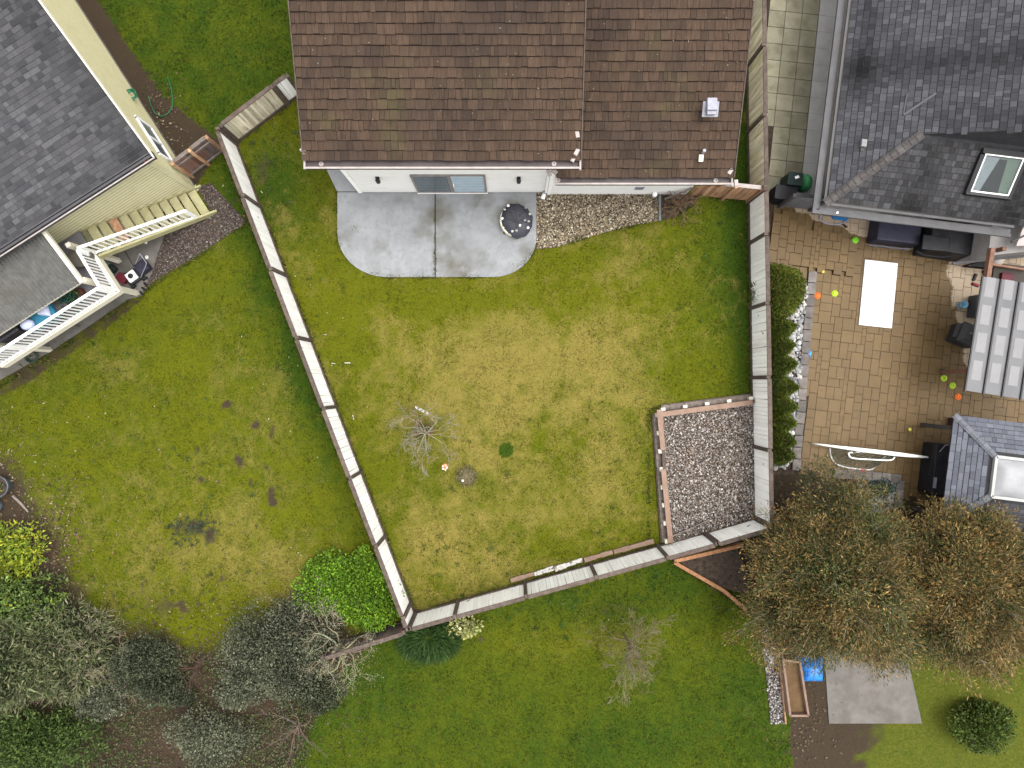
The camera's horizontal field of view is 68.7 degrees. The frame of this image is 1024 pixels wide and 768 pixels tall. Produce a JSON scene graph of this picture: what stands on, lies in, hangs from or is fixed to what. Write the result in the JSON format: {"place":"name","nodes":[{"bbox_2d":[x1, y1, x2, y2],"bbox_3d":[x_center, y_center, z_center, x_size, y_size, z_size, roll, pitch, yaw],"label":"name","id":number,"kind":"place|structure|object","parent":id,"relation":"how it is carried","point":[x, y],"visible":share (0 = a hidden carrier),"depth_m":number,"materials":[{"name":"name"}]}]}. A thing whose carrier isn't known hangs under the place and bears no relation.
{"place":"outdoors","nodes":[
{"label":"outdoors","id":0,"kind":"place"},
{"bbox_2d":[0,323,33,343],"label":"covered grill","id":1,"kind":"object","parent":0,"point":[13,333],"visible":0.4,"depth_m":23.10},
{"bbox_2d":[0,229,163,379],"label":"concrete path","id":2,"kind":"structure","parent":0,"point":[150,249],"depth_m":25.97,"materials":[{"name":"grey concrete"}]},
{"bbox_2d":[123,253,152,288],"bbox_3d":[-12.833,-3.866,25.533,1.202,0.933,0.570,-36,90,0],"label":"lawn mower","id":3,"kind":"object","parent":2,"relation":"on","point":[138,271],"visible":0.99,"depth_m":25.66,"materials":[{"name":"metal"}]},
{"bbox_2d":[138,182,246,296],"bbox_3d":[-11.669,-5.118,26.043,4.630,0.115,1.993,-35,90,0],"label":"bark bed","id":4,"kind":"object","parent":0,"point":[196,236],"visible":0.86,"depth_m":25.98,"materials":[{"name":"wood"}]},
{"bbox_2d":[94,0,295,136],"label":"lawn","id":5,"kind":"structure","parent":0,"point":[209,80],"depth_m":26.01,"materials":[{"name":"green plant"}]},
{"bbox_2d":[327,170,356,191],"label":"patio walk","id":6,"kind":"structure","parent":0,"point":[340,181],"depth_m":25.95,"materials":[{"name":"concrete"}]},
{"bbox_2d":[0,100,756,677],"bbox_3d":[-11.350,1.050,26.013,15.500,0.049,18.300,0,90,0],"label":"lawn","id":7,"kind":"structure","parent":0,"point":[9,513],"depth_m":26.01,"materials":[{"name":"green plant"}]},
{"bbox_2d":[0,519,52,588],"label":"rosette shrub","id":8,"kind":"object","parent":7,"relation":"on","point":[10,562],"visible":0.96,"depth_m":25.43,"materials":[{"name":"green plant"}]},
{"bbox_2d":[0,568,69,641],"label":"leafy shrub","id":9,"kind":"object","parent":7,"relation":"on","point":[9,596],"visible":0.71,"depth_m":25.18,"materials":[{"name":"green plant"}]},
{"bbox_2d":[105,627,188,708],"bbox_3d":[-12.473,9.649,25.197,2.894,1.632,2.845,0,90,0],"label":"grey shrub","id":10,"kind":"object","parent":7,"relation":"on","point":[140,667],"visible":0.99,"depth_m":25.17,"materials":[{"name":"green plant"}]},
{"bbox_2d":[0,69,366,658],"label":"fallen leaves","id":11,"kind":"object","parent":7,"relation":"on","point":[52,503],"visible":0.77,"depth_m":25.97,"materials":[{"name":"brown plant"}]},
{"bbox_2d":[166,645,217,693],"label":"twiggy shrub","id":12,"kind":"object","parent":7,"relation":"on","point":[198,665],"visible":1,"depth_m":25.47,"materials":[{"name":"brown plant"}]},
{"bbox_2d":[211,666,270,712],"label":"shrub","id":13,"kind":"object","parent":7,"relation":"on","point":[228,693],"visible":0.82,"depth_m":25.31,"materials":[{"name":"grey plant"}]},
{"bbox_2d":[209,589,351,709],"bbox_3d":[-7.877,8.940,24.972,4.837,2.132,4.070,0,90,0],"label":"grey shrub","id":14,"kind":"object","parent":7,"relation":"on","point":[281,646],"visible":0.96,"depth_m":24.93,"materials":[{"name":"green plant"}]},
{"bbox_2d":[283,585,383,700],"bbox_3d":[-5.950,8.951,24.640,3.874,2.830,3.297,37,90,0],"label":"mossy tree","id":15,"kind":"object","parent":7,"relation":"on","point":[337,647],"visible":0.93,"depth_m":24.74,"materials":[{"name":"grey plant"}]},
{"bbox_2d":[290,545,406,632],"bbox_3d":[-5.567,7.013,25.347,3.994,1.346,2.980,0,90,0],"label":"leafy bush","id":16,"kind":"object","parent":7,"relation":"on","point":[349,585],"visible":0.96,"depth_m":25.23,"materials":[{"name":"green plant"}]},
{"bbox_2d":[354,543,373,572],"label":"bush","id":17,"kind":"object","parent":7,"relation":"on","point":[368,556],"visible":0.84,"depth_m":25.38,"materials":[{"name":"green plant"}]},
{"bbox_2d":[337,192,434,276],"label":"patio slab","id":18,"kind":"structure","parent":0,"point":[392,234],"depth_m":25.95,"materials":[{"name":"concrete"}]},
{"bbox_2d":[436,192,535,276],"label":"patio slab","id":19,"kind":"structure","parent":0,"point":[471,238],"depth_m":25.95,"materials":[{"name":"concrete"}]},
{"bbox_2d":[500,211,511,236],"bbox_3d":[0.132,-5.623,25.805,1.110,0.290,1.110,0,90,0],"label":"fire pit","id":20,"kind":"object","parent":19,"relation":"on","point":[506,232],"visible":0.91,"depth_m":25.68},
{"bbox_2d":[501,204,532,238],"bbox_3d":[0.164,-5.588,25.691,1.120,0.236,1.200,0,90,0],"label":"tarp cover","id":21,"kind":"object","parent":20,"relation":"on","point":[517,212],"visible":1,"depth_m":25.63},
{"bbox_2d":[238,83,753,610],"bbox_3d":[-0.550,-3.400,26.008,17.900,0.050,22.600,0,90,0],"label":"lawn","id":22,"kind":"structure","parent":0,"point":[540,391],"depth_m":26.01,"materials":[{"name":"green plant"}]},
{"bbox_2d":[385,401,460,479],"bbox_3d":[-2.985,1.857,25.310,2.756,2.239,2.646,0,90,0],"label":"bare sapling","id":23,"kind":"object","parent":22,"relation":"on","point":[425,433],"visible":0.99,"depth_m":25.29,"materials":[{"name":"grey plant"}]},
{"bbox_2d":[455,466,477,487],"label":"small grey shrub","id":24,"kind":"object","parent":22,"relation":"on","point":[467,475],"visible":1,"depth_m":25.90,"materials":[{"name":"brown plant"}]},
{"bbox_2d":[536,192,658,248],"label":"gravel","id":25,"kind":"structure","parent":22,"relation":"on","point":[610,224],"depth_m":25.96,"materials":[{"name":"beige gravel"}]},
{"bbox_2d":[651,394,753,543],"bbox_3d":[5.706,2.327,25.799,2.767,0.463,6.020,30,90,0],"label":"gravel border","id":26,"kind":"object","parent":22,"relation":"on","point":[664,514],"visible":1,"depth_m":25.70,"materials":[{"name":"brown wood"}]},
{"bbox_2d":[746,0,768,187],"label":"fence","id":27,"kind":"object","parent":22,"relation":"on","point":[757,119],"visible":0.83,"depth_m":24.87,"materials":[{"name":"paint"}]},
{"bbox_2d":[0,0,1023,767],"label":"garden ground","id":28,"kind":"structure","parent":0,"point":[928,742],"depth_m":26.01,"materials":[{"name":"brown soil"}]},
{"bbox_2d":[0,705,109,767],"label":"leafy shrub","id":29,"kind":"object","parent":28,"relation":"on","point":[13,738],"visible":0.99,"depth_m":24.92,"materials":[{"name":"green plant"}]},
{"bbox_2d":[0,591,123,720],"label":"feathery shrub","id":30,"kind":"object","parent":28,"relation":"on","point":[42,666],"visible":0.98,"depth_m":24.54,"materials":[{"name":"green plant"}]},
{"bbox_2d":[14,607,134,705],"bbox_3d":[-14.496,9.073,25.258,4.221,3.250,3.444,0,90,0],"label":"leafless shrub","id":31,"kind":"object","parent":28,"relation":"on","point":[95,669],"visible":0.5,"depth_m":25.01,"materials":[{"name":"grey plant"}]},
{"bbox_2d":[0,0,198,258],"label":"yellow house","id":32,"kind":"structure","parent":28,"relation":"on","point":[81,136],"depth_m":21.32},
{"bbox_2d":[0,185,216,367],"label":"deck","id":33,"kind":"structure","parent":32,"relation":"attached to","point":[39,272],"depth_m":23.54,"materials":[{"name":"paint"}]},
{"bbox_2d":[27,303,67,331],"bbox_3d":[-14.670,-2.133,23.547,0.980,0.745,0.670,-33,90,0],"label":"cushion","id":34,"kind":"object","parent":33,"relation":"on","point":[37,319],"visible":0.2,"depth_m":23.18,"materials":[{"name":"blue fabric"}]},
{"bbox_2d":[68,244,95,266],"bbox_3d":[-13.578,-4.029,23.705,0.720,0.430,0.720,0,90,0],"label":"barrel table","id":35,"kind":"object","parent":33,"relation":"attached to","point":[74,258],"visible":0.52,"depth_m":23.50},
{"bbox_2d":[134,115,172,161],"bbox_3d":[-11.692,-7.969,24.510,0.090,1.080,1.500,-33,90,0],"label":"window","id":36,"kind":"structure","parent":32,"relation":"in","point":[149,131],"depth_m":24.46,"materials":[{"name":"white paint"}]},
{"bbox_2d":[70,674,131,723],"bbox_3d":[-14.096,10.839,25.499,2.216,1.032,1.749,0,90,0],"label":"shrub","id":37,"kind":"object","parent":28,"relation":"on","point":[92,701],"visible":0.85,"depth_m":25.41,"materials":[{"name":"grey plant"}]},
{"bbox_2d":[0,640,324,767],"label":"ground cover","id":38,"kind":"object","parent":28,"relation":"on","point":[237,762],"visible":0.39,"depth_m":25.87,"materials":[{"name":"green plant"}]},
{"bbox_2d":[154,672,198,709],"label":"shrub","id":39,"kind":"object","parent":28,"relation":"on","point":[182,696],"visible":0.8,"depth_m":25.43,"materials":[{"name":"green plant"}]},
{"bbox_2d":[160,702,261,767],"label":"grey shrub","id":40,"kind":"object","parent":28,"relation":"on","point":[206,743],"visible":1,"depth_m":25.27,"materials":[{"name":"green plant"}]},
{"bbox_2d":[219,84,288,143],"bbox_3d":[-8.662,-9.077,25.235,2.206,1.730,0.185,-37,90,0],"label":"fence","id":41,"kind":"object","parent":28,"relation":"on","point":[243,127],"visible":1,"depth_m":25.09,"materials":[{"name":"paint"}]},
{"bbox_2d":[272,73,296,104],"bbox_3d":[-7.550,-9.920,25.235,0.624,1.730,0.185,-36,90,0],"label":"fence","id":42,"kind":"object","parent":28,"relation":"on","point":[281,82],"visible":0.87,"depth_m":24.96,"materials":[{"name":"paint"}]},
{"bbox_2d":[253,694,324,767],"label":"leafless shrub","id":43,"kind":"object","parent":28,"relation":"on","point":[297,726],"visible":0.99,"depth_m":25.41,"materials":[{"name":"brown plant"}]},
{"bbox_2d":[215,126,414,630],"bbox_3d":[-6.491,-0.161,25.180,0.185,1.840,17.470,-21,90,0],"label":"fence","id":44,"kind":"object","parent":28,"relation":"on","point":[253,207],"visible":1,"depth_m":24.93,"materials":[{"name":"paint"}]},
{"bbox_2d":[288,673,348,717],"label":"shrub","id":45,"kind":"object","parent":28,"relation":"on","point":[323,704],"visible":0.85,"depth_m":25.41,"materials":[{"name":"green plant"}]},
{"bbox_2d":[320,621,406,660],"bbox_3d":[-4.887,8.607,25.335,2.897,1.530,0.185,-18,90,0],"label":"fence","id":46,"kind":"object","parent":28,"relation":"on","point":[398,630],"visible":0.77,"depth_m":24.97,"materials":[{"name":"grey wood"}]},
{"bbox_2d":[8,109,754,678],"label":"weeds","id":47,"kind":"object","parent":28,"relation":"on","point":[200,523],"visible":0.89,"depth_m":25.95,"materials":[{"name":"green plant"}]},
{"bbox_2d":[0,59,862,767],"bbox_3d":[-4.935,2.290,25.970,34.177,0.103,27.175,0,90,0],"label":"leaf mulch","id":48,"kind":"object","parent":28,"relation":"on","point":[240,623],"visible":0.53,"depth_m":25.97,"materials":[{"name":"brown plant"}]},
{"bbox_2d":[287,0,754,198],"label":"white house","id":49,"kind":"structure","parent":28,"relation":"on","point":[442,151],"depth_m":20.75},
{"bbox_2d":[410,174,486,192],"bbox_3d":[-2.055,-6.638,24.822,2.400,2.065,0.155,0,90,0],"label":"sliding door","id":50,"kind":"structure","parent":49,"relation":"in","point":[423,183],"depth_m":24.72,"materials":[{"name":"grey glass"}]},
{"bbox_2d":[408,532,717,630],"bbox_3d":[1.667,6.582,25.180,10.431,1.840,0.185,-15,90,0],"label":"fence","id":51,"kind":"object","parent":28,"relation":"on","point":[515,593],"visible":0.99,"depth_m":24.95,"materials":[{"name":"paint"}]},
{"bbox_2d":[704,518,772,545],"bbox_3d":[7.553,4.943,25.180,1.868,1.840,0.185,-16,90,0],"label":"fence","id":52,"kind":"object","parent":28,"relation":"on","point":[746,529],"visible":0.92,"depth_m":24.93,"materials":[{"name":"paint"}]},
{"bbox_2d":[746,187,773,526],"bbox_3d":[8.318,-0.867,25.160,0.185,1.880,10.990,-1,90,0],"label":"fence","id":53,"kind":"object","parent":28,"relation":"on","point":[758,262],"visible":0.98,"depth_m":24.91,"materials":[{"name":"paint"}]},
{"bbox_2d":[765,426,796,450],"bbox_3d":[9.185,1.892,25.123,0.990,1.839,0.994,0,90,0],"label":"conical conifer","id":54,"kind":"object","parent":28,"relation":"on","point":[786,439],"visible":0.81,"depth_m":25.05,"materials":[{"name":"green plant"}]},
{"bbox_2d":[764,412,797,432],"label":"conical conifer","id":55,"kind":"object","parent":28,"relation":"on","point":[786,422],"visible":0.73,"depth_m":25.03,"materials":[{"name":"green plant"}]},
{"bbox_2d":[765,393,800,416],"bbox_3d":[9.185,0.755,25.041,1.023,2.044,0.980,0,90,0],"label":"conical conifer","id":56,"kind":"object","parent":28,"relation":"on","point":[788,406],"visible":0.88,"depth_m":25.05,"materials":[{"name":"green plant"}]},
{"bbox_2d":[771,318,797,339],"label":"conical conifer","id":57,"kind":"object","parent":28,"relation":"on","point":[785,327],"visible":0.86,"depth_m":25.07,"materials":[{"name":"green plant"}]},
{"bbox_2d":[772,440,796,466],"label":"conical conifer","id":58,"kind":"object","parent":28,"relation":"on","point":[785,456],"visible":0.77,"depth_m":25.10,"materials":[{"name":"green plant"}]},
{"bbox_2d":[771,352,798,375],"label":"conical conifer","id":59,"kind":"object","parent":28,"relation":"on","point":[786,365],"visible":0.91,"depth_m":25.16,"materials":[{"name":"green plant"}]},
{"bbox_2d":[771,375,800,398],"bbox_3d":[9.212,0.092,25.021,1.021,2.092,0.979,0,90,0],"label":"conical conifer","id":60,"kind":"object","parent":28,"relation":"on","point":[784,386],"visible":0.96,"depth_m":25.10,"materials":[{"name":"green plant"}]},
{"bbox_2d":[767,274,810,474],"bbox_3d":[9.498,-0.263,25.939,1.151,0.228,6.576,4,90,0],"label":"cobbles","id":61,"kind":"object","parent":28,"relation":"on","point":[798,332],"visible":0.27,"depth_m":25.91,"materials":[{"name":"stone"}]},
{"bbox_2d":[771,335,796,358],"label":"conical conifer","id":62,"kind":"object","parent":61,"relation":"on","point":[784,346],"visible":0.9,"depth_m":25.14,"materials":[{"name":"green plant"}]},
{"bbox_2d":[779,655,809,716],"bbox_3d":[9.700,10.378,25.785,0.687,0.430,2.074,-7,90,0],"label":"wooden box","id":63,"kind":"object","parent":28,"relation":"on","point":[795,699],"visible":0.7,"depth_m":25.78,"materials":[{"name":"brown wood"}]},
{"bbox_2d":[797,657,822,680],"bbox_3d":[10.324,9.885,25.750,0.900,0.479,0.840,0,90,0],"label":"blue tarp","id":64,"kind":"object","parent":28,"relation":"on","point":[816,677],"visible":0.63,"depth_m":25.63,"materials":[{"name":"blue plastic"}]},
{"bbox_2d":[722,450,946,692],"bbox_3d":[10.298,5.677,23.149,7.056,5.812,7.215,0,90,0],"label":"feathery conifer","id":65,"kind":"object","parent":28,"relation":"on","point":[860,606],"visible":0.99,"depth_m":22.25,"materials":[{"name":"brown plant"}]},
{"bbox_2d":[824,650,921,723],"bbox_3d":[12.500,9.944,26.035,3.444,0.130,3.667,0,90,0],"label":"concrete pad","id":66,"kind":"object","parent":28,"relation":"on","point":[894,702],"visible":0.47,"depth_m":25.97,"materials":[{"name":"grey concrete"}]},
{"bbox_2d":[857,480,897,513],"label":"cobbles","id":67,"kind":"object","parent":28,"relation":"on","point":[885,499],"visible":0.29,"depth_m":25.92,"materials":[{"name":"stone"}]},
{"bbox_2d":[857,477,896,498],"bbox_3d":[12.564,3.565,25.697,1.551,0.644,0.772,-13,90,0],"label":"juniper","id":68,"kind":"object","parent":67,"relation":"on","point":[888,485],"visible":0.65,"depth_m":25.71,"materials":[{"name":"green plant"}]},
{"bbox_2d":[811,0,1023,264],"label":"grey house","id":69,"kind":"structure","parent":28,"relation":"on","point":[923,121],"depth_m":22.49,"materials":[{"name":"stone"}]},
{"bbox_2d":[852,479,1023,699],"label":"feathery conifer","id":70,"kind":"object","parent":28,"relation":"on","point":[978,584],"visible":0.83,"depth_m":22.19,"materials":[{"name":"brown plant"}]},
{"bbox_2d":[945,697,1018,756],"bbox_3d":[15.911,11.660,25.295,2.523,1.441,1.818,0,90,0],"label":"leafy shrub","id":71,"kind":"object","parent":28,"relation":"on","point":[986,727],"visible":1,"depth_m":25.18,"materials":[{"name":"green plant"}]},
{"bbox_2d":[294,544,792,767],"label":"lawn","id":72,"kind":"structure","parent":0,"point":[429,751],"depth_m":26.01,"materials":[{"name":"green plant"}]},
{"bbox_2d":[391,618,464,666],"bbox_3d":[-2.829,8.782,25.730,2.636,1.007,1.948,0,90,0],"label":"strap leaf clump","id":73,"kind":"object","parent":72,"relation":"on","point":[418,649],"visible":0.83,"depth_m":25.62,"materials":[{"name":"green plant"}]},
{"bbox_2d":[443,615,483,639],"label":"variegated bush","id":74,"kind":"object","parent":72,"relation":"on","point":[464,627],"visible":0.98,"depth_m":25.65,"materials":[{"name":"yellow plant"}]},
{"bbox_2d":[579,608,676,707],"bbox_3d":[3.816,8.455,24.239,2.546,3.626,3.612,40,90,0],"label":"leafless tree","id":75,"kind":"object","parent":72,"relation":"on","point":[630,654],"visible":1,"depth_m":23.97,"materials":[{"name":"brown plant"}]},
{"bbox_2d":[672,542,755,611],"bbox_3d":[7.030,6.881,25.895,2.548,0.310,2.294,-13,90,0],"label":"raised planter","id":76,"kind":"object","parent":72,"relation":"on","point":[718,568],"visible":0.86,"depth_m":25.84,"materials":[{"name":"soil"}]},
{"bbox_2d":[661,194,697,219],"bbox_3d":[5.800,-6.133,26.043,1.378,0.114,0.933,0,90,0],"label":"planting bed","id":77,"kind":"object","parent":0,"point":[668,205],"visible":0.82,"depth_m":25.99,"materials":[{"name":"soil"}]},
{"bbox_2d":[645,191,708,228],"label":"twiggy shrub","id":78,"kind":"object","parent":77,"relation":"on","point":[679,205],"visible":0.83,"depth_m":25.67,"materials":[{"name":"brown plant"}]},
{"bbox_2d":[663,402,754,541],"bbox_3d":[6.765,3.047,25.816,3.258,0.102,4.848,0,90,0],"label":"gravel","id":79,"kind":"structure","parent":0,"point":[726,459],"depth_m":25.81,"materials":[{"name":"grey gravel"}]},
{"bbox_2d":[761,624,784,723],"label":"gravel","id":80,"kind":"structure","parent":0,"point":[776,706],"depth_m":25.96,"materials":[{"name":"grey gravel"}]},
{"bbox_2d":[765,0,836,205],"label":"side path","id":81,"kind":"structure","parent":0,"point":[799,39],"depth_m":25.95,"materials":[{"name":"concrete"}]},
{"bbox_2d":[769,184,797,203],"bbox_3d":[9.267,-6.467,25.633,0.760,0.715,0.480,7,90,0],"label":"storage bin","id":82,"kind":"object","parent":81,"relation":"on","point":[778,193],"visible":0.78,"depth_m":25.27,"materials":[{"name":"grey plastic"}]},
{"bbox_2d":[780,171,803,186],"bbox_3d":[9.511,-6.889,25.549,0.500,0.881,0.440,7,90,0],"label":"waste bin","id":83,"kind":"object","parent":81,"relation":"on","point":[792,179],"visible":0.88,"depth_m":25.11,"materials":[{"name":"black plastic"}]},
{"bbox_2d":[768,205,1023,505],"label":"paver patio","id":84,"kind":"structure","parent":0,"point":[889,386],"depth_m":25.96,"materials":[{"name":"stone"}]},
{"bbox_2d":[748,262,807,323],"bbox_3d":[9.001,-3.115,24.798,1.796,2.266,2.168,0,90,0],"label":"rounded bush","id":85,"kind":"object","parent":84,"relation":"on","point":[790,282],"visible":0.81,"depth_m":24.46,"materials":[{"name":"green plant"}]},
{"bbox_2d":[777,192,823,211],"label":"gate","id":86,"kind":"structure","parent":84,"relation":"on","point":[800,200],"depth_m":25.07,"materials":[{"name":"grey paint"}]},
{"bbox_2d":[791,271,816,469],"bbox_3d":[10.113,-0.456,25.950,0.313,0.120,6.910,5,90,0],"label":"brick edging","id":87,"kind":"object","parent":84,"relation":"on","point":[807,333],"visible":0.91,"depth_m":25.89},
{"bbox_2d":[809,442,927,470],"bbox_3d":[12.353,2.614,25.463,4.222,1.014,0.805,6,90,0],"label":"football goal","id":88,"kind":"object","parent":84,"relation":"on","point":[890,454],"visible":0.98,"depth_m":25.36,"materials":[{"name":"white paint"}]},
{"bbox_2d":[832,468,904,507],"bbox_3d":[12.304,3.563,25.940,2.481,0.144,1.133,7,90,0],"label":"brick edging","id":89,"kind":"object","parent":84,"relation":"on","point":[893,478],"visible":0.69,"depth_m":25.87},
{"bbox_2d":[858,260,897,327],"bbox_3d":[12.684,-3.117,25.933,1.147,0.045,2.280,6,90,0],"label":"tabletop board","id":90,"kind":"object","parent":84,"relation":"on","point":[878,294],"visible":1,"depth_m":25.91,"materials":[{"name":"white laminate"}]},
{"bbox_2d":[867,221,920,249],"bbox_3d":[13.029,-5.157,25.620,1.673,0.680,1.087,6,90,0],"label":"covered bench","id":91,"kind":"object","parent":84,"relation":"on","point":[895,235],"visible":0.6,"depth_m":25.28,"materials":[{"name":"black fabric"}]},
{"bbox_2d":[917,442,948,496],"bbox_3d":[15.165,2.975,25.488,2.140,1.004,1.790,7,90,0],"label":"covered grill","id":92,"kind":"object","parent":84,"relation":"on","point":[932,473],"visible":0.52,"depth_m":25.07,"materials":[{"name":"black fabric"}]},
{"bbox_2d":[913,227,973,261],"bbox_3d":[14.583,-4.772,25.460,1.820,1.000,1.222,11,90,0],"label":"covered grill","id":93,"kind":"object","parent":84,"relation":"on","point":[948,245],"visible":0.85,"depth_m":25.00,"materials":[{"name":"black fabric"}]},
{"bbox_2d":[945,321,973,348],"bbox_3d":[15.391,-1.677,25.488,0.925,0.965,0.704,22,90,0],"label":"barbecue","id":94,"kind":"object","parent":84,"relation":"on","point":[959,334],"visible":0.56,"depth_m":25.26,"materials":[{"name":"grey metal"}]},
{"bbox_2d":[912,413,1023,535],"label":"gazebo","id":95,"kind":"object","parent":84,"relation":"on","point":[986,457],"visible":0.77,"depth_m":23.61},
{"bbox_2d":[940,247,1023,400],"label":"pergola","id":96,"kind":"object","parent":84,"relation":"on","point":[995,366],"visible":0.96,"depth_m":23.50,"materials":[{"name":"metal"}]},
{"bbox_2d":[992,263,1023,282],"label":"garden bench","id":97,"kind":"object","parent":84,"relation":"on","point":[1018,276],"visible":0.32,"depth_m":25.55,"materials":[{"name":"brown wood"}]},
{"label":"ground","id":98,"kind":"structure","parent":0,"visible":0},
{"bbox_2d":[170,135,222,178],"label":"gate","id":99,"kind":"structure","parent":98,"relation":"on","point":[190,162],"depth_m":25.05,"materials":[{"name":"brown wood"}]},
{"bbox_2d":[689,183,762,202],"bbox_3d":[7.189,-6.468,25.210,2.075,1.780,0.185,6,90,0],"label":"fence","id":100,"kind":"object","parent":98,"relation":"on","point":[746,192],"visible":0.75,"depth_m":25.08,"materials":[{"name":"brown wood"}]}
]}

